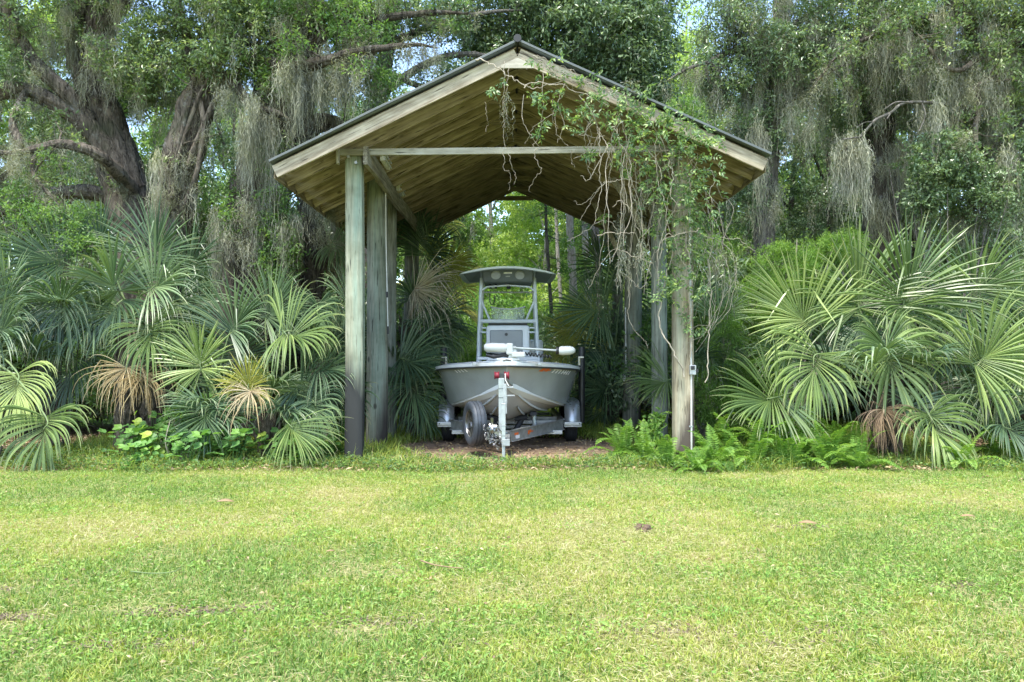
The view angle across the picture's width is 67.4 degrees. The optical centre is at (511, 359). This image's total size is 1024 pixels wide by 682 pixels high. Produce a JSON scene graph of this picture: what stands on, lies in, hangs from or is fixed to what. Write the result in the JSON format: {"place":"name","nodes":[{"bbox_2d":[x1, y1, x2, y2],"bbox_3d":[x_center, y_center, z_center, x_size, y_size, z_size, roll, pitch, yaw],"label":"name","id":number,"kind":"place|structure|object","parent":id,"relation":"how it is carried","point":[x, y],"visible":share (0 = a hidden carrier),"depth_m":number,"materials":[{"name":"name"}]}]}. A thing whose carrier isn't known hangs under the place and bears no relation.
{"place":"outdoors","nodes":[
{"label":"outdoors","id":0,"kind":"place"},
{"bbox_2d":[17,395,989,456],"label":"grass","id":1,"kind":"structure","parent":0,"point":[589,431],"depth_m":12.85,"materials":[{"name":"plant"}]},
{"bbox_2d":[0,0,1013,312],"label":"sky","id":2,"kind":"structure","parent":0,"point":[689,22],"materials":[{"name":"white"}]},
{"bbox_2d":[0,392,1023,681],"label":"ground","id":3,"kind":"structure","parent":0,"point":[272,490],"depth_m":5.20,"materials":[{"name":"plant"}]},
{"bbox_2d":[0,9,86,308],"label":"woodland tree","id":4,"kind":"object","parent":3,"relation":"on","point":[6,144],"visible":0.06,"depth_m":21.95,"materials":[{"name":"green plant"}]},
{"bbox_2d":[0,241,95,472],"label":"fan palm","id":5,"kind":"object","parent":3,"relation":"on","point":[19,418],"visible":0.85,"depth_m":10.03,"materials":[{"name":"green plant"}]},
{"bbox_2d":[0,146,109,449],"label":"young oak","id":6,"kind":"object","parent":3,"relation":"on","point":[18,205],"visible":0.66,"depth_m":11.34,"materials":[{"name":"green plant"}]},
{"bbox_2d":[0,302,110,436],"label":"bush","id":7,"kind":"object","parent":3,"relation":"on","point":[7,365],"visible":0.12,"depth_m":13.56,"materials":[{"name":"green plant"}]},
{"bbox_2d":[0,49,160,414],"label":"woodland tree","id":8,"kind":"object","parent":3,"relation":"on","point":[87,176],"visible":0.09,"depth_m":18.46,"materials":[{"name":"green plant"}]},
{"bbox_2d":[4,312,184,431],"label":"bush","id":9,"kind":"object","parent":3,"relation":"on","point":[93,397],"visible":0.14,"depth_m":13.30,"materials":[{"name":"green plant"}]},
{"bbox_2d":[0,0,191,434],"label":"live oak","id":10,"kind":"object","parent":3,"relation":"on","point":[88,108],"visible":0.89,"depth_m":12.74,"materials":[{"name":"green plant"}]},
{"bbox_2d":[16,0,176,374],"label":"woodland tree","id":11,"kind":"object","parent":3,"relation":"on","point":[49,20],"visible":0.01,"depth_m":24.53,"materials":[{"name":"green plant"}]},
{"bbox_2d":[0,189,226,452],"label":"fan palm","id":12,"kind":"object","parent":3,"relation":"on","point":[128,384],"visible":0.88,"depth_m":10.84,"materials":[{"name":"green plant"}]},
{"bbox_2d":[97,425,145,458],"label":"round leaf plant","id":13,"kind":"object","parent":3,"relation":"on","point":[131,430],"visible":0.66,"depth_m":10.47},
{"bbox_2d":[62,291,212,424],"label":"bush","id":14,"kind":"object","parent":3,"relation":"on","point":[109,400],"visible":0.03,"depth_m":13.83,"materials":[{"name":"green plant"}]},
{"bbox_2d":[117,441,158,468],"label":"round leaf plant","id":15,"kind":"object","parent":3,"relation":"on","point":[136,444],"visible":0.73,"depth_m":9.69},
{"bbox_2d":[132,408,168,450],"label":"round leaf plant","id":16,"kind":"object","parent":3,"relation":"on","point":[138,420],"visible":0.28,"depth_m":10.84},
{"bbox_2d":[97,34,225,293],"bbox_3d":[-9.078,-3.569,19.717,3.840,10.112,3.996,0,0,35],"label":"woodland tree","id":17,"kind":"object","parent":3,"relation":"on","point":[149,144],"visible":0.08,"depth_m":19.54,"materials":[{"name":"green plant"}]},
{"bbox_2d":[139,425,184,463],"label":"round leaf plant","id":18,"kind":"object","parent":3,"relation":"on","point":[150,436],"visible":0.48,"depth_m":10.17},
{"bbox_2d":[151,404,208,462],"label":"leafy shrub","id":19,"kind":"object","parent":3,"relation":"on","point":[161,440],"visible":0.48,"depth_m":10.24,"materials":[{"name":"plant"}]},
{"bbox_2d":[159,428,209,467],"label":"round leaf plant","id":20,"kind":"object","parent":3,"relation":"on","point":[193,436],"visible":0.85,"depth_m":9.99,"materials":[{"name":"plant"}]},
{"bbox_2d":[120,33,249,270],"bbox_3d":[-13.328,-6.012,32.124,6.573,15.048,5.779,0,0,-31],"label":"woodland tree","id":21,"kind":"object","parent":3,"relation":"on","point":[218,172],"visible":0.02,"depth_m":31.64,"materials":[{"name":"green plant"}]},
{"bbox_2d":[123,262,270,462],"bbox_3d":[-4.235,0.019,10.639,1.967,2.827,1.497,0,0,40],"label":"fan palm","id":22,"kind":"object","parent":3,"relation":"on","point":[191,400],"visible":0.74,"depth_m":10.40,"materials":[{"name":"green plant"}]},
{"bbox_2d":[98,0,302,436],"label":"live oak","id":23,"kind":"object","parent":3,"relation":"on","point":[187,139],"visible":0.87,"depth_m":12.33,"materials":[{"name":"green plant"}]},
{"bbox_2d":[151,319,298,427],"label":"bush","id":24,"kind":"object","parent":3,"relation":"on","point":[183,368],"visible":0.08,"depth_m":13.00,"materials":[{"name":"green plant"}]},
{"bbox_2d":[164,74,291,277],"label":"woodland tree","id":25,"kind":"object","parent":3,"relation":"on","point":[226,152],"visible":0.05,"depth_m":23.87,"materials":[{"name":"green plant"}]},
{"bbox_2d":[202,425,255,463],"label":"round leaf plant","id":26,"kind":"object","parent":3,"relation":"on","point":[236,432],"visible":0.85,"depth_m":10.09,"materials":[{"name":"plant"}]},
{"bbox_2d":[182,258,336,327],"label":"bush","id":27,"kind":"object","parent":3,"relation":"on","point":[206,272],"visible":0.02,"depth_m":15.74,"materials":[{"name":"green plant"}]},
{"bbox_2d":[181,50,350,290],"bbox_3d":[-5.933,-3.262,19.277,3.930,9.508,4.798,0,0,-5],"label":"woodland tree","id":28,"kind":"object","parent":3,"relation":"on","point":[212,187],"visible":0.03,"depth_m":18.92,"materials":[{"name":"green plant"}]},
{"bbox_2d":[253,427,301,461],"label":"round leaf plant","id":29,"kind":"object","parent":3,"relation":"on","point":[263,435],"visible":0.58,"depth_m":10.46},
{"bbox_2d":[182,255,378,470],"bbox_3d":[-3.236,-0.001,10.582,2.711,2.971,1.954,0,0,37],"label":"fan palm","id":30,"kind":"object","parent":3,"relation":"on","point":[322,405],"visible":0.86,"depth_m":10.47,"materials":[{"name":"green plant"}]},
{"bbox_2d":[177,294,399,420],"bbox_3d":[-4.707,-0.186,15.191,4.163,3.117,5.059,0,0,20],"label":"bush","id":31,"kind":"object","parent":3,"relation":"on","point":[292,358],"visible":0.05,"depth_m":13.76,"materials":[{"name":"green plant"}]},
{"bbox_2d":[277,193,366,431],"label":"fan palm","id":32,"kind":"object","parent":3,"relation":"on","point":[317,263],"visible":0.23,"depth_m":13.83,"materials":[{"name":"green plant"}]},
{"bbox_2d":[253,263,401,441],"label":"fan palm","id":33,"kind":"object","parent":3,"relation":"on","point":[339,319],"visible":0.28,"depth_m":12.53,"materials":[{"name":"green plant"}]},
{"bbox_2d":[202,0,481,440],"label":"live oak","id":34,"kind":"object","parent":3,"relation":"on","point":[261,234],"visible":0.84,"depth_m":12.35,"materials":[{"name":"green plant"}]},
{"bbox_2d":[289,88,394,304],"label":"woodland tree","id":35,"kind":"object","parent":3,"relation":"on","point":[350,108],"visible":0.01,"depth_m":20.85,"materials":[{"name":"green plant"}]},
{"bbox_2d":[277,276,447,412],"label":"bush","id":36,"kind":"object","parent":3,"relation":"on","point":[401,307],"visible":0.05,"depth_m":16.17,"materials":[{"name":"green plant"}]},
{"bbox_2d":[366,310,476,441],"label":"fan palm","id":37,"kind":"object","parent":3,"relation":"on","point":[416,405],"visible":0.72,"depth_m":12.98,"materials":[{"name":"green plant"}]},
{"bbox_2d":[322,0,541,415],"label":"oak tree","id":38,"kind":"object","parent":3,"relation":"on","point":[449,54],"visible":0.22,"depth_m":17.47,"materials":[{"name":"green plant"}]},
{"bbox_2d":[396,207,479,426],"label":"fan palm","id":39,"kind":"object","parent":3,"relation":"on","point":[419,289],"visible":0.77,"depth_m":14.99,"materials":[{"name":"green plant"}]},
{"bbox_2d":[397,216,483,405],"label":"fan palm","id":40,"kind":"object","parent":3,"relation":"on","point":[465,286],"visible":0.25,"depth_m":19.75,"materials":[{"name":"green plant"}]},
{"bbox_2d":[399,314,495,402],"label":"bush","id":41,"kind":"object","parent":3,"relation":"on","point":[471,358],"visible":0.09,"depth_m":21.29,"materials":[{"name":"green plant"}]},
{"bbox_2d":[397,205,500,320],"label":"woodland tree","id":42,"kind":"object","parent":3,"relation":"on","point":[470,233],"visible":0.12,"depth_m":29.70,"materials":[{"name":"green plant"}]},
{"bbox_2d":[398,290,541,361],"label":"bush","id":43,"kind":"object","parent":3,"relation":"on","point":[499,313],"visible":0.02,"depth_m":23.07,"materials":[{"name":"green plant"}]},
{"bbox_2d":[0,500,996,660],"bbox_3d":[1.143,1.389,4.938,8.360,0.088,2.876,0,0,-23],"label":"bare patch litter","id":44,"kind":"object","parent":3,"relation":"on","point":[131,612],"visible":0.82,"depth_m":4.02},
{"bbox_2d":[443,62,554,318],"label":"woodland tree","id":45,"kind":"object","parent":3,"relation":"on","point":[491,208],"visible":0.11,"depth_m":33.77,"materials":[{"name":"green plant"}]},
{"bbox_2d":[434,286,572,340],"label":"bush","id":46,"kind":"object","parent":3,"relation":"on","point":[508,301],"visible":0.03,"depth_m":25.27,"materials":[{"name":"green plant"}]},
{"bbox_2d":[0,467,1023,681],"bbox_3d":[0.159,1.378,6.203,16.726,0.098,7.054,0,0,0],"label":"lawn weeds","id":47,"kind":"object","parent":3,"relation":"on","point":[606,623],"visible":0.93,"depth_m":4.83,"materials":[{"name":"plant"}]},
{"bbox_2d":[0,440,1023,472],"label":"ground cover","id":48,"kind":"object","parent":3,"relation":"on","point":[69,458],"visible":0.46,"depth_m":9.87,"materials":[{"name":"plant"}]},
{"bbox_2d":[0,432,1023,470],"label":"leaf litter","id":49,"kind":"object","parent":3,"relation":"on","point":[634,467],"visible":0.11,"depth_m":10.35,"materials":[{"name":"plant"}]},
{"bbox_2d":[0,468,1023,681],"bbox_3d":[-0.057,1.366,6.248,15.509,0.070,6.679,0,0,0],"label":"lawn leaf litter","id":50,"kind":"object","parent":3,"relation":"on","point":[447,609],"visible":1,"depth_m":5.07,"materials":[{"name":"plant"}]},
{"bbox_2d":[6,154,1021,304],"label":"distant wood","id":51,"kind":"object","parent":3,"relation":"on","point":[742,233],"depth_m":47.10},
{"bbox_2d":[482,194,555,306],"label":"woodland tree","id":52,"kind":"object","parent":3,"relation":"on","point":[497,218],"visible":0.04,"depth_m":40.20,"materials":[{"name":"green plant"}]},
{"bbox_2d":[269,34,771,461],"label":"pole shed","id":53,"kind":"structure","parent":3,"relation":"on","point":[437,142],"depth_m":11.32,"materials":[{"name":"wood"},{"name":"metal"}]},
{"bbox_2d":[475,51,629,190],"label":"climbing vine","id":54,"kind":"object","parent":53,"relation":"hanging from","point":[535,98],"visible":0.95,"depth_m":9.69,"materials":[{"name":"green plant"}]},
{"bbox_2d":[531,60,754,382],"bbox_3d":[1.726,-1.746,9.973,2.968,4.108,1.278,0,0,0],"label":"climbing vine","id":55,"kind":"object","parent":53,"relation":"hanging from","point":[688,199],"visible":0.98,"depth_m":9.93,"materials":[{"name":"green plant"}]},
{"bbox_2d":[476,186,591,314],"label":"woodland tree","id":56,"kind":"object","parent":3,"relation":"on","point":[518,244],"visible":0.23,"depth_m":30.86,"materials":[{"name":"green plant"}]},
{"bbox_2d":[515,199,585,343],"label":"slender tree","id":57,"kind":"object","parent":3,"relation":"on","point":[549,231],"visible":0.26,"depth_m":22.97,"materials":[{"name":"green plant"}]},
{"bbox_2d":[537,13,576,310],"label":"slender tree","id":58,"kind":"object","parent":3,"relation":"on","point":[556,217],"visible":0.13,"depth_m":25.95,"materials":[{"name":"green plant"}]},
{"bbox_2d":[427,0,691,409],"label":"magnolia","id":59,"kind":"object","parent":3,"relation":"on","point":[630,37],"visible":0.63,"depth_m":18.41,"materials":[{"name":"plant"}]},
{"bbox_2d":[542,289,606,415],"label":"fan palm","id":60,"kind":"object","parent":3,"relation":"on","point":[554,356],"visible":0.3,"depth_m":17.27,"materials":[{"name":"green plant"}]},
{"bbox_2d":[528,295,623,398],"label":"bush","id":61,"kind":"object","parent":3,"relation":"on","point":[543,338],"visible":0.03,"depth_m":20.57,"materials":[{"name":"green plant"}]},
{"bbox_2d":[566,59,595,396],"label":"slender tree","id":62,"kind":"object","parent":3,"relation":"on","point":[569,223],"visible":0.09,"depth_m":23.91,"materials":[{"name":"green plant"}]},
{"bbox_2d":[545,228,650,427],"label":"fan palm","id":63,"kind":"object","parent":3,"relation":"on","point":[604,329],"visible":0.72,"depth_m":15.62,"materials":[{"name":"green plant"}]},
{"bbox_2d":[551,219,646,311],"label":"woodland tree","id":64,"kind":"object","parent":3,"relation":"on","point":[579,237],"visible":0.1,"depth_m":28.83,"materials":[{"name":"green plant"}]},
{"bbox_2d":[585,418,657,461],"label":"fern","id":65,"kind":"object","parent":3,"relation":"on","point":[621,439],"visible":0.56,"depth_m":10.81,"materials":[{"name":"plant"}]},
{"bbox_2d":[569,279,704,414],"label":"bush","id":66,"kind":"object","parent":3,"relation":"on","point":[645,310],"visible":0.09,"depth_m":16.68,"materials":[{"name":"green plant"}]},
{"bbox_2d":[612,418,687,461],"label":"fern","id":67,"kind":"object","parent":3,"relation":"on","point":[647,440],"visible":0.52,"depth_m":10.58,"materials":[{"name":"plant"}]},
{"bbox_2d":[634,407,668,449],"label":"leafy shrub","id":68,"kind":"object","parent":3,"relation":"on","point":[656,426],"visible":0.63,"depth_m":10.93,"materials":[{"name":"plant"}]},
{"bbox_2d":[576,308,747,422],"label":"bush","id":69,"kind":"object","parent":3,"relation":"on","point":[616,385],"visible":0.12,"depth_m":14.80,"materials":[{"name":"green plant"}]},
{"bbox_2d":[631,429,705,466],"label":"fern","id":70,"kind":"object","parent":3,"relation":"on","point":[662,448],"visible":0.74,"depth_m":9.87,"materials":[{"name":"plant"}]},
{"bbox_2d":[642,94,719,309],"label":"woodland tree","id":71,"kind":"object","parent":3,"relation":"on","point":[669,251],"visible":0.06,"depth_m":26.27,"materials":[{"name":"green plant"}]},
{"bbox_2d":[615,269,767,440],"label":"fan palm","id":72,"kind":"object","parent":3,"relation":"on","point":[700,354],"visible":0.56,"depth_m":12.03,"materials":[{"name":"green plant"}]},
{"bbox_2d":[657,0,725,128],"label":"maple tree","id":73,"kind":"object","parent":3,"relation":"on","point":[687,57],"visible":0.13,"depth_m":28.13,"materials":[{"name":"green plant"}]},
{"bbox_2d":[659,441,726,473],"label":"fern","id":74,"kind":"object","parent":3,"relation":"on","point":[701,464],"visible":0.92,"depth_m":9.55,"materials":[{"name":"plant"}]},
{"bbox_2d":[663,411,746,458],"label":"fern","id":75,"kind":"object","parent":3,"relation":"on","point":[718,432],"visible":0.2,"depth_m":10.79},
{"bbox_2d":[687,423,751,471],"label":"fern","id":76,"kind":"object","parent":3,"relation":"on","point":[710,454],"visible":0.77,"depth_m":9.86,"materials":[{"name":"plant"}]},
{"bbox_2d":[693,296,771,444],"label":"feathery shrub","id":77,"kind":"object","parent":3,"relation":"on","point":[709,405],"visible":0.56,"depth_m":11.90,"materials":[{"name":"plant"}]},
{"bbox_2d":[683,79,797,298],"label":"woodland tree","id":78,"kind":"object","parent":3,"relation":"on","point":[745,249],"visible":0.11,"depth_m":19.47,"materials":[{"name":"green plant"}]},
{"bbox_2d":[693,412,788,465],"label":"fern","id":79,"kind":"object","parent":3,"relation":"on","point":[727,438],"visible":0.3,"depth_m":10.28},
{"bbox_2d":[594,278,899,432],"bbox_3d":[4.380,-0.210,15.012,5.609,3.189,4.663,0,0,0],"label":"bush","id":80,"kind":"object","parent":3,"relation":"on","point":[647,365],"visible":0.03,"depth_m":14.33,"materials":[{"name":"green plant"}]},
{"bbox_2d":[716,418,785,466],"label":"fern","id":81,"kind":"object","parent":3,"relation":"on","point":[761,447],"visible":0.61,"depth_m":9.81,"materials":[{"name":"plant"}]},
{"bbox_2d":[642,267,867,422],"bbox_3d":[4.507,-0.317,15.154,4.974,3.402,5.983,0,0,10],"label":"bush","id":82,"kind":"object","parent":3,"relation":"on","point":[696,320],"visible":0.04,"depth_m":14.59,"materials":[{"name":"green plant"}]},
{"bbox_2d":[654,0,886,431],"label":"oak tree","id":83,"kind":"object","parent":3,"relation":"on","point":[771,59],"visible":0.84,"depth_m":13.31,"materials":[{"name":"green plant"}]},
{"bbox_2d":[703,48,861,285],"bbox_3d":[7.827,-3.521,20.981,5.064,10.037,4.149,0,0,13],"label":"woodland tree","id":84,"kind":"object","parent":3,"relation":"on","point":[792,206],"visible":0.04,"depth_m":20.70,"materials":[{"name":"green plant"}]},
{"bbox_2d":[719,225,878,432],"bbox_3d":[4.640,-0.447,12.847,3.221,3.710,1.748,0,0,-16],"label":"feathery shrub","id":85,"kind":"object","parent":3,"relation":"on","point":[825,244],"visible":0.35,"depth_m":12.53,"materials":[{"name":"plant"}]},
{"bbox_2d":[693,228,907,372],"bbox_3d":[6.744,-0.926,18.081,6.106,4.572,7.420,0,0,35],"label":"bush","id":86,"kind":"object","parent":3,"relation":"on","point":[739,271],"visible":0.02,"depth_m":17.09,"materials":[{"name":"green plant"}]},
{"bbox_2d":[765,427,842,470],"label":"fern","id":87,"kind":"object","parent":3,"relation":"on","point":[784,448],"visible":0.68,"depth_m":9.84,"materials":[{"name":"plant"}]},
{"bbox_2d":[772,407,868,468],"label":"fern","id":88,"kind":"object","parent":3,"relation":"on","point":[807,448],"visible":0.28,"depth_m":10.43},
{"bbox_2d":[787,420,863,466],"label":"fern","id":89,"kind":"object","parent":3,"relation":"on","point":[821,451],"visible":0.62,"depth_m":9.84,"materials":[{"name":"plant"}]},
{"bbox_2d":[751,65,908,417],"bbox_3d":[7.411,-3.003,18.270,3.712,8.980,4.531,0,0,42],"label":"woodland tree","id":90,"kind":"object","parent":3,"relation":"on","point":[819,199],"visible":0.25,"depth_m":17.92,"materials":[{"name":"green plant"}]},
{"bbox_2d":[696,262,964,421],"bbox_3d":[6.025,-0.398,15.315,5.733,3.533,4.718,0,0,-21],"label":"bush","id":91,"kind":"object","parent":3,"relation":"on","point":[850,407],"visible":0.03,"depth_m":14.70,"materials":[{"name":"green plant"}]},
{"bbox_2d":[809,413,884,466],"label":"fern","id":92,"kind":"object","parent":3,"relation":"on","point":[846,437],"visible":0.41,"depth_m":10.48,"materials":[{"name":"plant"}]},
{"bbox_2d":[781,19,929,265],"bbox_3d":[11.311,-4.738,24.186,4.936,12.492,4.744,0,0,-11],"label":"woodland tree","id":93,"kind":"object","parent":3,"relation":"on","point":[845,228],"visible":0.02,"depth_m":24.06,"materials":[{"name":"green plant"}]},
{"bbox_2d":[815,431,903,471],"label":"fern","id":94,"kind":"object","parent":3,"relation":"on","point":[859,453],"visible":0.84,"depth_m":9.72,"materials":[{"name":"plant"}]},
{"bbox_2d":[710,209,1023,470],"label":"fan palm","id":95,"kind":"object","parent":3,"relation":"on","point":[859,353],"visible":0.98,"depth_m":10.51,"materials":[{"name":"green plant"}]},
{"bbox_2d":[813,268,981,420],"bbox_3d":[7.093,-0.317,16.648,4.974,3.402,5.983,0,0,-11],"label":"bush","id":96,"kind":"object","parent":3,"relation":"on","point":[853,377],"depth_m":14.97,"materials":[{"name":"green plant"}]},
{"bbox_2d":[790,0,1006,431],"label":"live oak","id":97,"kind":"object","parent":3,"relation":"on","point":[874,101],"visible":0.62,"depth_m":13.67,"materials":[{"name":"green plant"}]},
{"bbox_2d":[812,33,1023,275],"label":"woodland tree","id":98,"kind":"object","parent":3,"relation":"on","point":[917,224],"visible":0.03,"depth_m":19.86,"materials":[{"name":"green plant"}]},
{"bbox_2d":[860,0,1023,271],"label":"live oak","id":99,"kind":"object","parent":3,"relation":"on","point":[990,34],"visible":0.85,"depth_m":12.21,"materials":[{"name":"green plant"}]},
{"bbox_2d":[827,101,1023,241],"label":"moss","id":100,"kind":"object","parent":99,"relation":"attached to","point":[853,155],"visible":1,"depth_m":11.38,"materials":[{"name":"grey plant"}]},
{"bbox_2d":[884,113,1023,439],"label":"holly bush","id":101,"kind":"object","parent":3,"relation":"on","point":[970,170],"visible":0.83,"depth_m":12.10,"materials":[{"name":"green plant"}]},
{"bbox_2d":[912,19,1023,288],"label":"woodland tree","id":102,"kind":"object","parent":3,"relation":"on","point":[1007,223],"visible":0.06,"depth_m":18.63,"materials":[{"name":"green plant"}]},
{"bbox_2d":[927,431,1010,470],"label":"fern","id":103,"kind":"object","parent":3,"relation":"on","point":[966,447],"visible":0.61,"depth_m":9.80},
{"bbox_2d":[929,243,1023,459],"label":"fan palm","id":104,"kind":"object","parent":3,"relation":"on","point":[1016,428],"visible":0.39,"depth_m":10.68,"materials":[{"name":"green plant"}]},
{"bbox_2d":[965,411,1023,459],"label":"fern","id":105,"kind":"object","parent":3,"relation":"on","point":[995,445],"visible":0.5,"depth_m":10.81,"materials":[{"name":"plant"}]},
{"bbox_2d":[401,437,634,465],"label":"dirt floor","id":106,"kind":"structure","parent":0,"point":[430,445],"depth_m":12.05,"materials":[{"name":"soil"}]},
{"bbox_2d":[437,347,584,460],"bbox_3d":[0.011,0.590,13.575,2.514,1.620,6.250,0,0,0],"label":"boat trailer","id":107,"kind":"object","parent":106,"relation":"on","point":[471,420],"visible":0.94,"depth_m":12.40,"materials":[{"name":"silver metal"}]},
{"bbox_2d":[435,266,580,419],"bbox_3d":[-0.075,-0.302,14.385,2.510,2.705,6.280,0,0,0],"label":"bay boat","id":108,"kind":"object","parent":107,"relation":"on","point":[535,381],"visible":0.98,"depth_m":12.30,"materials":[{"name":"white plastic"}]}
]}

